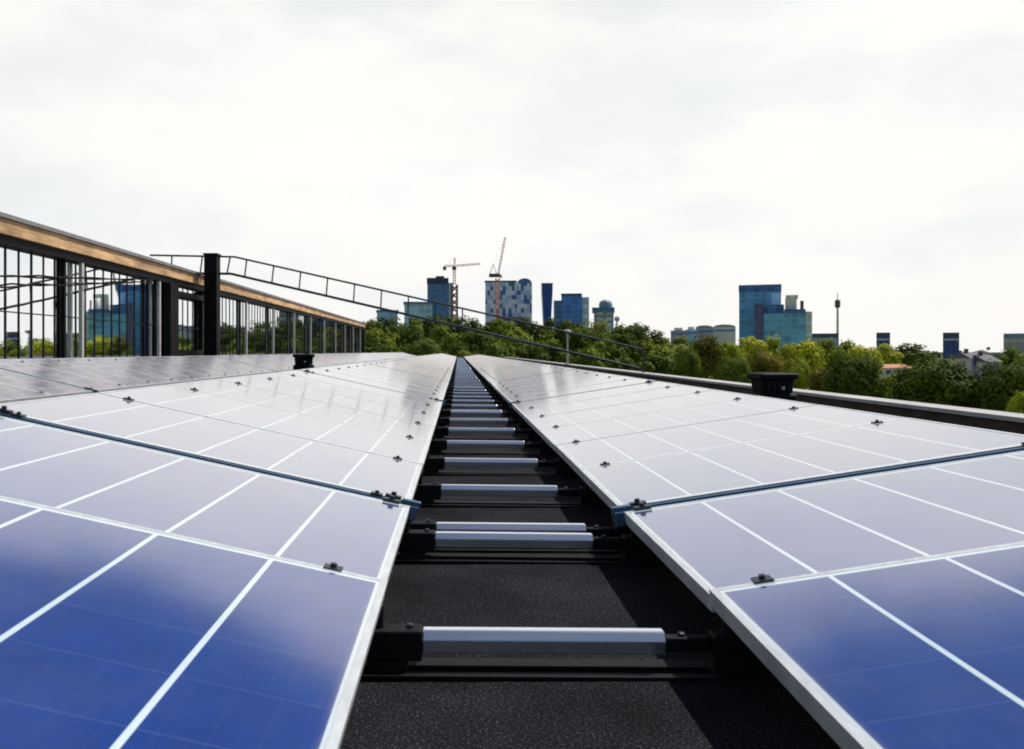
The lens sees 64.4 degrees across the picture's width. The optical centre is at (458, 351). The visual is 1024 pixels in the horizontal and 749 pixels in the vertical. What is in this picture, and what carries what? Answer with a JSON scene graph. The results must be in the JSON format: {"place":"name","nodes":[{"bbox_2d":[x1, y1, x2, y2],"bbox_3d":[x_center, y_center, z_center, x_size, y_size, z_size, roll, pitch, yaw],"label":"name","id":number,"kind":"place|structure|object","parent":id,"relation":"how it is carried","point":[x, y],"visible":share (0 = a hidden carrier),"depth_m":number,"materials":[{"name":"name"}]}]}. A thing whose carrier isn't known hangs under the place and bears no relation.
{"place":"outdoors","nodes":[
{"label":"outdoors","id":0,"kind":"place"},
{"bbox_2d":[403,302,432,327],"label":"office block","id":1,"kind":"structure","parent":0,"point":[422,309],"depth_m":513.96,"materials":[{"name":"blue glass"}]},
{"bbox_2d":[427,276,452,318],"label":"office tower","id":2,"kind":"structure","parent":0,"point":[438,288],"depth_m":631.97,"materials":[{"name":"blue glass"}]},
{"bbox_2d":[485,278,531,330],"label":"apartment block","id":3,"kind":"structure","parent":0,"point":[515,299],"depth_m":689.87,"materials":[{"name":"blue glass"}]},
{"bbox_2d":[0,0,1023,351],"label":"sky","id":4,"kind":"structure","parent":0,"point":[657,160],"materials":[{"name":"white"}]},
{"bbox_2d":[541,283,552,325],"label":"office tower","id":5,"kind":"structure","parent":0,"point":[546,291],"depth_m":656.00,"materials":[{"name":"blue glass"}]},
{"bbox_2d":[554,293,588,329],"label":"office block","id":6,"kind":"structure","parent":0,"point":[573,307],"depth_m":591.96,"materials":[{"name":"blue glass"}]},
{"bbox_2d":[592,300,614,332],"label":"office block","id":7,"kind":"structure","parent":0,"point":[604,310],"depth_m":553.83,"materials":[{"name":"blue glass"}]},
{"bbox_2d":[713,324,735,346],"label":"building","id":8,"kind":"structure","parent":0,"point":[725,332],"depth_m":754.97,"materials":[{"name":"grey concrete"}]},
{"bbox_2d":[739,284,781,345],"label":"office tower","id":9,"kind":"structure","parent":0,"point":[765,294],"depth_m":560.02,"materials":[{"name":"teal glass"}]},
{"bbox_2d":[754,295,811,355],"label":"office block","id":10,"kind":"structure","parent":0,"point":[790,323],"depth_m":535.05,"materials":[{"name":"teal glass"}]},
{"bbox_2d":[943,332,958,361],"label":"office block","id":11,"kind":"structure","parent":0,"point":[950,344],"depth_m":615.91,"materials":[{"name":"blue glass"}]},
{"bbox_2d":[1004,333,1023,353],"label":"office block","id":12,"kind":"structure","parent":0,"point":[1015,340],"depth_m":596.16,"materials":[{"name":"blue glass"}]},
{"label":"ground","id":13,"kind":"structure","parent":0,"visible":0},
{"bbox_2d":[365,327,400,346],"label":"tree","id":14,"kind":"object","parent":13,"relation":"on","point":[377,336],"visible":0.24,"depth_m":191.99,"materials":[{"name":"green plant"}]},
{"bbox_2d":[396,326,426,353],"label":"tree","id":15,"kind":"object","parent":13,"relation":"on","point":[407,339],"visible":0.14,"depth_m":187.97,"materials":[{"name":"green plant"}]},
{"bbox_2d":[404,338,447,355],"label":"tree","id":16,"kind":"object","parent":13,"relation":"on","point":[427,347],"visible":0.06,"depth_m":132.54,"materials":[{"name":"green plant"}]},
{"bbox_2d":[419,313,454,339],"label":"tree","id":17,"kind":"object","parent":13,"relation":"on","point":[429,326],"visible":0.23,"depth_m":242.28,"materials":[{"name":"green plant"}]},
{"bbox_2d":[428,324,463,354],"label":"tree","id":18,"kind":"object","parent":13,"relation":"on","point":[443,337],"visible":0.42,"depth_m":184.15,"materials":[{"name":"green plant"}]},
{"bbox_2d":[439,340,478,356],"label":"tree","id":19,"kind":"object","parent":13,"relation":"on","point":[459,350],"visible":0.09,"depth_m":134.33,"materials":[{"name":"green plant"}]},
{"bbox_2d":[443,258,480,323],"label":"tower crane","id":20,"kind":"object","parent":13,"relation":"on","point":[453,295],"visible":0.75,"depth_m":598.00,"materials":[{"name":"beige"}]},
{"bbox_2d":[448,329,496,354],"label":"tree","id":21,"kind":"object","parent":13,"relation":"on","point":[474,340],"visible":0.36,"depth_m":179.08,"materials":[{"name":"green plant"}]},
{"bbox_2d":[478,338,518,357],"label":"tree","id":22,"kind":"object","parent":13,"relation":"on","point":[496,349],"visible":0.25,"depth_m":134.24,"materials":[{"name":"green plant"}]},
{"bbox_2d":[481,318,517,340],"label":"tree","id":23,"kind":"object","parent":13,"relation":"on","point":[499,327],"visible":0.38,"depth_m":239.94,"materials":[{"name":"green plant"}]},
{"bbox_2d":[500,326,533,349],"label":"tree","id":24,"kind":"object","parent":13,"relation":"on","point":[522,333],"visible":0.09,"depth_m":177.08,"materials":[{"name":"green plant"}]},
{"bbox_2d":[509,341,548,360],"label":"tree","id":25,"kind":"object","parent":13,"relation":"on","point":[523,353],"visible":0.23,"depth_m":136.58,"materials":[{"name":"green plant"}]},
{"bbox_2d":[518,328,559,358],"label":"tree","id":26,"kind":"object","parent":13,"relation":"on","point":[545,336],"visible":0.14,"depth_m":175.17,"materials":[{"name":"green plant"}]},
{"bbox_2d":[540,339,581,364],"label":"tree","id":27,"kind":"object","parent":13,"relation":"on","point":[560,357],"visible":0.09,"depth_m":140.12,"materials":[{"name":"green plant"}]},
{"bbox_2d":[552,326,590,351],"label":"tree","id":28,"kind":"object","parent":13,"relation":"on","point":[575,342],"visible":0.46,"depth_m":173.13,"materials":[{"name":"green plant"}]},
{"bbox_2d":[573,344,611,367],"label":"tree","id":29,"kind":"object","parent":13,"relation":"on","point":[586,361],"visible":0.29,"depth_m":140.72,"materials":[{"name":"green plant"}]},
{"bbox_2d":[580,330,618,352],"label":"tree","id":30,"kind":"object","parent":13,"relation":"on","point":[598,343],"visible":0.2,"depth_m":173.46,"materials":[{"name":"green plant"}]},
{"bbox_2d":[600,344,634,369],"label":"tree","id":31,"kind":"object","parent":13,"relation":"on","point":[614,355],"visible":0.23,"depth_m":142.93,"materials":[{"name":"green plant"}]},
{"bbox_2d":[613,332,645,365],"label":"tree","id":32,"kind":"object","parent":13,"relation":"on","point":[634,354],"visible":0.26,"depth_m":176.28,"materials":[{"name":"green plant"}]},
{"bbox_2d":[623,322,653,344],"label":"tree","id":33,"kind":"object","parent":13,"relation":"on","point":[637,331],"visible":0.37,"depth_m":220.73,"materials":[{"name":"green plant"}]},
{"bbox_2d":[630,350,665,373],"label":"tree","id":34,"kind":"object","parent":13,"relation":"on","point":[651,362],"visible":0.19,"depth_m":143.14,"materials":[{"name":"green plant"}]},
{"bbox_2d":[655,352,676,374],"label":"tree","id":35,"kind":"object","parent":13,"relation":"on","point":[668,363],"visible":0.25,"depth_m":143.03,"materials":[{"name":"green plant"}]},
{"bbox_2d":[340,357,1023,748],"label":"flat roof building","id":36,"kind":"structure","parent":13,"relation":"on","point":[462,713],"depth_m":2.03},
{"bbox_2d":[0,383,51,402],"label":"solar panel","id":37,"kind":"object","parent":36,"relation":"on","point":[9,393],"visible":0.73,"depth_m":8.63,"materials":[{"name":"black"}]},
{"bbox_2d":[0,369,92,397],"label":"solar panel","id":38,"kind":"object","parent":36,"relation":"on","point":[52,388],"visible":0.78,"depth_m":9.53,"materials":[{"name":"black"}]},
{"bbox_2d":[0,359,128,391],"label":"solar panel","id":39,"kind":"object","parent":36,"relation":"on","point":[52,374],"visible":0.79,"depth_m":10.57,"materials":[{"name":"black"}]},
{"bbox_2d":[13,358,155,388],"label":"solar panel","id":40,"kind":"object","parent":36,"relation":"on","point":[130,383],"visible":0.77,"depth_m":11.55,"materials":[{"name":"black"}]},
{"bbox_2d":[49,358,178,385],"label":"solar panel","id":41,"kind":"object","parent":36,"relation":"on","point":[157,380],"visible":0.75,"depth_m":12.54,"materials":[{"name":"black"}]},
{"bbox_2d":[82,357,198,382],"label":"solar panel","id":42,"kind":"object","parent":36,"relation":"on","point":[144,369],"visible":0.77,"depth_m":13.55,"materials":[{"name":"black"}]},
{"bbox_2d":[107,357,215,380],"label":"solar panel","id":43,"kind":"object","parent":36,"relation":"on","point":[190,374],"visible":0.77,"depth_m":14.54,"materials":[{"name":"black"}]},
{"bbox_2d":[132,357,230,378],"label":"solar panel","id":44,"kind":"object","parent":36,"relation":"on","point":[186,367],"visible":0.79,"depth_m":15.55,"materials":[{"name":"black"}]},
{"bbox_2d":[0,212,365,358],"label":"glazed storey","id":45,"kind":"object","parent":36,"relation":"on","point":[162,314],"visible":0.72,"depth_m":18.30,"materials":[{"name":"glass"}]},
{"bbox_2d":[154,356,244,376],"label":"solar panel","id":46,"kind":"object","parent":36,"relation":"on","point":[202,366],"visible":0.77,"depth_m":16.56,"materials":[{"name":"black"}]},
{"bbox_2d":[0,416,409,586],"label":"solar panel","id":47,"kind":"object","parent":36,"relation":"on","point":[332,529],"visible":0.71,"depth_m":2.37,"materials":[{"name":"blue"}]},
{"bbox_2d":[0,393,422,500],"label":"solar panel","id":48,"kind":"object","parent":36,"relation":"on","point":[244,445],"visible":0.81,"depth_m":3.40,"materials":[{"name":"blue"}]},
{"bbox_2d":[203,253,220,355],"bbox_3d":[-6.980,-1.005,23.000,0.560,3.530,0.560,0,0,0],"label":"steel post","id":49,"kind":"object","parent":36,"relation":"on","point":[211,304],"visible":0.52,"depth_m":22.82,"materials":[{"name":"black metal"}]},
{"bbox_2d":[169,356,255,375],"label":"solar panel","id":50,"kind":"object","parent":36,"relation":"on","point":[246,373],"visible":0.8,"depth_m":17.56,"materials":[{"name":"blue"}]},
{"bbox_2d":[97,384,429,472],"bbox_3d":[-0.982,0.397,4.494,1.650,0.064,1.014,12,0,0],"label":"solar panel","id":51,"kind":"object","parent":36,"relation":"on","point":[287,422],"visible":0.8,"depth_m":4.42,"materials":[{"name":"blue"}]},
{"bbox_2d":[170,379,434,442],"bbox_3d":[-0.983,0.398,5.494,1.650,0.064,1.014,12,0,0],"label":"solar panel","id":52,"kind":"object","parent":36,"relation":"on","point":[310,407],"visible":0.77,"depth_m":5.44,"materials":[{"name":"blue"}]},
{"bbox_2d":[292,354,314,369],"bbox_3d":[-3.620,0.410,19.000,0.504,0.700,0.416,0,0,-8],"label":"roof vent","id":53,"kind":"object","parent":36,"relation":"on","point":[303,361],"visible":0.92,"depth_m":18.82,"materials":[{"name":"plastic"}]},
{"bbox_2d":[220,375,437,429],"bbox_3d":[-0.982,0.398,6.494,1.650,0.064,1.014,12,0,0],"label":"solar panel","id":54,"kind":"object","parent":36,"relation":"on","point":[341,400],"visible":0.77,"depth_m":6.45,"materials":[{"name":"blue"}]},
{"bbox_2d":[254,372,440,415],"bbox_3d":[-0.983,0.398,7.494,1.650,0.064,1.014,12,0,0],"label":"solar panel","id":55,"kind":"object","parent":36,"relation":"on","point":[356,393],"visible":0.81,"depth_m":7.46,"materials":[{"name":"blue"}]},
{"bbox_2d":[279,370,441,407],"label":"solar panel","id":56,"kind":"object","parent":36,"relation":"on","point":[367,388],"visible":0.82,"depth_m":8.46,"materials":[{"name":"blue"}]},
{"bbox_2d":[300,368,443,400],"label":"solar panel","id":57,"kind":"object","parent":36,"relation":"on","point":[373,383],"visible":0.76,"depth_m":9.54,"materials":[{"name":"blue"}]},
{"bbox_2d":[316,366,444,395],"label":"solar panel","id":58,"kind":"object","parent":36,"relation":"on","point":[381,380],"visible":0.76,"depth_m":10.55,"materials":[{"name":"blue"}]},
{"bbox_2d":[329,365,445,392],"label":"solar panel","id":59,"kind":"object","parent":36,"relation":"on","point":[390,378],"visible":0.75,"depth_m":11.56,"materials":[{"name":"blue"}]},
{"bbox_2d":[340,364,446,389],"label":"solar panel","id":60,"kind":"object","parent":36,"relation":"on","point":[395,376],"visible":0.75,"depth_m":12.56,"materials":[{"name":"blue"}]},
{"bbox_2d":[150,254,643,372],"bbox_3d":[-1.755,-1.092,23.240,14.164,3.390,0.072,0,0,0],"label":"sloping railing","id":61,"kind":"object","parent":36,"relation":"on","point":[420,317],"visible":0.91,"depth_m":23.22,"materials":[{"name":"metal"}]},
{"bbox_2d":[443,403,513,410],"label":"cross bar","id":62,"kind":"object","parent":36,"relation":"on","point":[462,406],"visible":0.39,"depth_m":10.06,"materials":[{"name":"metal"}]},
{"bbox_2d":[440,406,521,419],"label":"cross bar","id":63,"kind":"object","parent":36,"relation":"on","point":[515,415],"visible":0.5,"depth_m":9.01,"materials":[{"name":"metal"}]},
{"bbox_2d":[437,413,530,428],"bbox_3d":[0.227,0.514,8.001,4.150,0.488,0.110,1,0,0],"label":"cross bar","id":64,"kind":"object","parent":36,"relation":"on","point":[522,423],"visible":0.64,"depth_m":7.98,"materials":[{"name":"metal"}]},
{"bbox_2d":[434,421,542,439],"bbox_3d":[0.227,0.514,6.998,4.150,0.488,0.110,1,0,0],"label":"cross bar","id":65,"kind":"object","parent":36,"relation":"on","point":[440,432],"visible":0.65,"depth_m":6.98,"materials":[{"name":"metal"}]},
{"bbox_2d":[429,433,557,454],"bbox_3d":[0.228,0.515,6.000,4.150,0.488,0.110,1,0,0],"label":"cross bar","id":66,"kind":"object","parent":36,"relation":"on","point":[437,446],"visible":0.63,"depth_m":5.98,"materials":[{"name":"metal"}]},
{"bbox_2d":[422,449,578,475],"bbox_3d":[0.228,0.514,5.000,4.150,0.488,0.110,1,0,0],"label":"cross bar","id":67,"kind":"object","parent":36,"relation":"on","point":[433,465],"visible":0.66,"depth_m":4.98,"materials":[{"name":"metal"}]},
{"bbox_2d":[413,473,609,507],"bbox_3d":[0.227,0.514,3.998,4.150,0.488,0.110,1,0,0],"label":"cross bar","id":68,"kind":"object","parent":36,"relation":"on","point":[426,494],"visible":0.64,"depth_m":3.98,"materials":[{"name":"metal"}]},
{"bbox_2d":[410,519,629,552],"bbox_3d":[0.227,0.514,3.111,4.150,0.488,0.110,1,0,0],"label":"cross bar","id":69,"kind":"object","parent":36,"relation":"on","point":[613,531],"visible":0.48,"depth_m":3.09,"materials":[{"name":"metal"}]},
{"bbox_2d":[394,519,664,563],"bbox_3d":[0.228,0.515,2.950,4.150,0.488,0.110,1,0,0],"label":"cross bar","id":70,"kind":"object","parent":36,"relation":"on","point":[417,545],"visible":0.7,"depth_m":2.93,"materials":[{"name":"metal"}]},
{"bbox_2d":[0,406,420,520],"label":"gap rail","id":71,"kind":"object","parent":70,"relation":"on","point":[394,497],"visible":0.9,"depth_m":2.98,"materials":[{"name":"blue metal"}]},
{"bbox_2d":[611,442,1023,525],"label":"gap rail","id":72,"kind":"object","parent":70,"relation":"on","point":[618,514],"visible":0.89,"depth_m":2.98,"materials":[{"name":"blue metal"}]},
{"bbox_2d":[493,370,593,388],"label":"solar panel","id":73,"kind":"object","parent":36,"relation":"on","point":[539,379],"visible":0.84,"depth_m":13.57,"materials":[{"name":"blue"}]},
{"bbox_2d":[495,372,606,392],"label":"solar panel","id":74,"kind":"object","parent":36,"relation":"on","point":[586,374],"visible":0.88,"depth_m":12.57,"materials":[{"name":"blue"}]},
{"bbox_2d":[498,374,620,395],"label":"solar panel","id":75,"kind":"object","parent":36,"relation":"on","point":[516,389],"visible":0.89,"depth_m":11.58,"materials":[{"name":"blue"}]},
{"bbox_2d":[502,376,634,400],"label":"solar panel","id":76,"kind":"object","parent":36,"relation":"on","point":[561,387],"visible":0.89,"depth_m":10.55,"materials":[{"name":"blue"}]},
{"bbox_2d":[361,603,778,680],"bbox_3d":[0.227,0.514,1.923,4.150,0.488,0.110,0,0,0],"label":"cross bar","id":77,"kind":"object","parent":36,"relation":"on","point":[396,651],"visible":0.68,"depth_m":1.90,"materials":[{"name":"metal"}]},
{"bbox_2d":[506,378,654,402],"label":"solar panel","id":78,"kind":"object","parent":36,"relation":"on","point":[582,389],"visible":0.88,"depth_m":9.55,"materials":[{"name":"blue"}]},
{"bbox_2d":[512,381,681,413],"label":"solar panel","id":79,"kind":"object","parent":36,"relation":"on","point":[516,407],"visible":0.74,"depth_m":8.47,"materials":[{"name":"blue"}]},
{"bbox_2d":[518,385,715,422],"bbox_3d":[1.412,0.471,7.515,1.650,0.064,1.014,-9,0,0],"label":"solar panel","id":80,"kind":"object","parent":36,"relation":"on","point":[532,412],"visible":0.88,"depth_m":7.46,"materials":[{"name":"blue"}]},
{"bbox_2d":[527,390,755,434],"bbox_3d":[1.412,0.472,6.515,1.650,0.065,1.014,-9,0,0],"label":"solar panel","id":81,"kind":"object","parent":36,"relation":"on","point":[542,421],"visible":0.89,"depth_m":6.46,"materials":[{"name":"blue"}]},
{"bbox_2d":[539,396,817,451],"bbox_3d":[1.412,0.471,5.515,1.650,0.064,1.014,-9,0,0],"label":"solar panel","id":82,"kind":"object","parent":36,"relation":"on","point":[553,436],"visible":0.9,"depth_m":5.44,"materials":[{"name":"blue"}]},
{"bbox_2d":[555,405,906,475],"bbox_3d":[1.416,0.471,4.515,1.650,0.064,1.014,-9,0,0],"label":"solar panel","id":83,"kind":"object","parent":36,"relation":"on","point":[575,455],"visible":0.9,"depth_m":4.43,"materials":[{"name":"blue"}]},
{"bbox_2d":[746,372,798,400],"bbox_3d":[3.835,0.510,9.900,0.504,0.500,0.416,0,0,-8],"label":"roof vent","id":84,"kind":"object","parent":36,"relation":"on","point":[778,385],"visible":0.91,"depth_m":9.73,"materials":[{"name":"plastic"}]},
{"bbox_2d":[579,418,1023,507],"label":"solar panel","id":85,"kind":"object","parent":36,"relation":"on","point":[875,444],"visible":0.91,"depth_m":3.40,"materials":[{"name":"blue"}]},
{"bbox_2d":[624,451,1023,611],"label":"solar panel","id":86,"kind":"object","parent":36,"relation":"on","point":[700,548],"visible":0.71,"depth_m":2.38,"materials":[{"name":"blue"}]},
{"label":"cross bar","id":87,"kind":"object","parent":36,"relation":"on","visible":0},
{"bbox_2d":[0,495,387,748],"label":"solar panel","id":88,"kind":"object","parent":87,"relation":"on","point":[114,634],"visible":1,"depth_m":1.39,"materials":[{"name":"blue"}]},
{"bbox_2d":[709,541,1023,748],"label":"solar panel","id":89,"kind":"object","parent":87,"relation":"on","point":[925,652],"visible":1,"depth_m":1.51,"materials":[{"name":"blue"}]},
{"bbox_2d":[671,349,703,377],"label":"tree","id":90,"kind":"object","parent":13,"relation":"on","point":[688,364],"visible":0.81,"depth_m":123.69,"materials":[{"name":"green plant"}]},
{"bbox_2d":[689,333,725,378],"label":"tree","id":91,"kind":"object","parent":13,"relation":"on","point":[709,354],"visible":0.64,"depth_m":133.48,"materials":[{"name":"green plant"}]},
{"bbox_2d":[710,355,751,383],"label":"tree","id":92,"kind":"object","parent":13,"relation":"on","point":[734,370],"visible":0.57,"depth_m":106.44,"materials":[{"name":"green plant"}]},
{"bbox_2d":[736,336,771,363],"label":"tree","id":93,"kind":"object","parent":13,"relation":"on","point":[749,348],"visible":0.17,"depth_m":182.83,"materials":[{"name":"green plant"}]},
{"bbox_2d":[745,350,785,380],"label":"tree","id":94,"kind":"object","parent":13,"relation":"on","point":[763,362],"visible":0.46,"depth_m":110.34,"materials":[{"name":"green plant"}]},
{"bbox_2d":[758,334,795,363],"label":"tree","id":95,"kind":"object","parent":13,"relation":"on","point":[773,345],"visible":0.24,"depth_m":187.68,"materials":[{"name":"green plant"}]},
{"bbox_2d":[780,356,810,389],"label":"tree","id":96,"kind":"object","parent":13,"relation":"on","point":[798,367],"visible":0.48,"depth_m":104.02,"materials":[{"name":"green plant"}]},
{"bbox_2d":[784,339,826,376],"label":"tree","id":97,"kind":"object","parent":13,"relation":"on","point":[808,351],"visible":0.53,"depth_m":187.26,"materials":[{"name":"green plant"}]},
{"bbox_2d":[806,366,834,391],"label":"tree","id":98,"kind":"object","parent":13,"relation":"on","point":[815,384],"visible":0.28,"depth_m":94.24,"materials":[{"name":"green plant"}]},
{"bbox_2d":[820,339,855,372],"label":"tree","id":99,"kind":"object","parent":13,"relation":"on","point":[839,350],"visible":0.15,"depth_m":207.37,"materials":[{"name":"green plant"}]},
{"bbox_2d":[821,352,888,397],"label":"tree","id":100,"kind":"object","parent":13,"relation":"on","point":[859,377],"visible":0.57,"depth_m":80.35,"materials":[{"name":"green plant"}]},
{"bbox_2d":[841,343,885,380],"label":"tree","id":101,"kind":"object","parent":13,"relation":"on","point":[856,352],"visible":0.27,"depth_m":198.89,"materials":[{"name":"green plant"}]},
{"bbox_2d":[867,343,903,363],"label":"tree","id":102,"kind":"object","parent":13,"relation":"on","point":[890,356],"visible":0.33,"depth_m":285.85,"materials":[{"name":"green plant"}]},
{"bbox_2d":[892,343,938,365],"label":"tree","id":103,"kind":"object","parent":13,"relation":"on","point":[909,352],"visible":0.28,"depth_m":294.90,"materials":[{"name":"green plant"}]},
{"bbox_2d":[884,354,984,407],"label":"tree","id":104,"kind":"object","parent":13,"relation":"on","point":[944,382],"visible":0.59,"depth_m":76.05,"materials":[{"name":"green plant"}]},
{"bbox_2d":[949,349,983,376],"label":"house","id":105,"kind":"structure","parent":13,"relation":"on","point":[969,358],"depth_m":228.67,"materials":[{"name":"stone"}]},
{"bbox_2d":[972,351,1002,380],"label":"house","id":106,"kind":"structure","parent":13,"relation":"on","point":[980,358],"depth_m":223.87,"materials":[{"name":"stone"}]},
{"bbox_2d":[964,358,1023,411],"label":"tree","id":107,"kind":"object","parent":13,"relation":"on","point":[1000,386],"visible":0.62,"depth_m":72.47,"materials":[{"name":"green plant"}]},
{"bbox_2d":[994,346,1023,372],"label":"tree","id":108,"kind":"object","parent":13,"relation":"on","point":[1013,355],"visible":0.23,"depth_m":259.55,"materials":[{"name":"green plant"}]},
{"bbox_2d":[1005,390,1023,413],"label":"tree","id":109,"kind":"object","parent":13,"relation":"on","point":[1016,405],"visible":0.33,"depth_m":61.87,"materials":[{"name":"green plant"}]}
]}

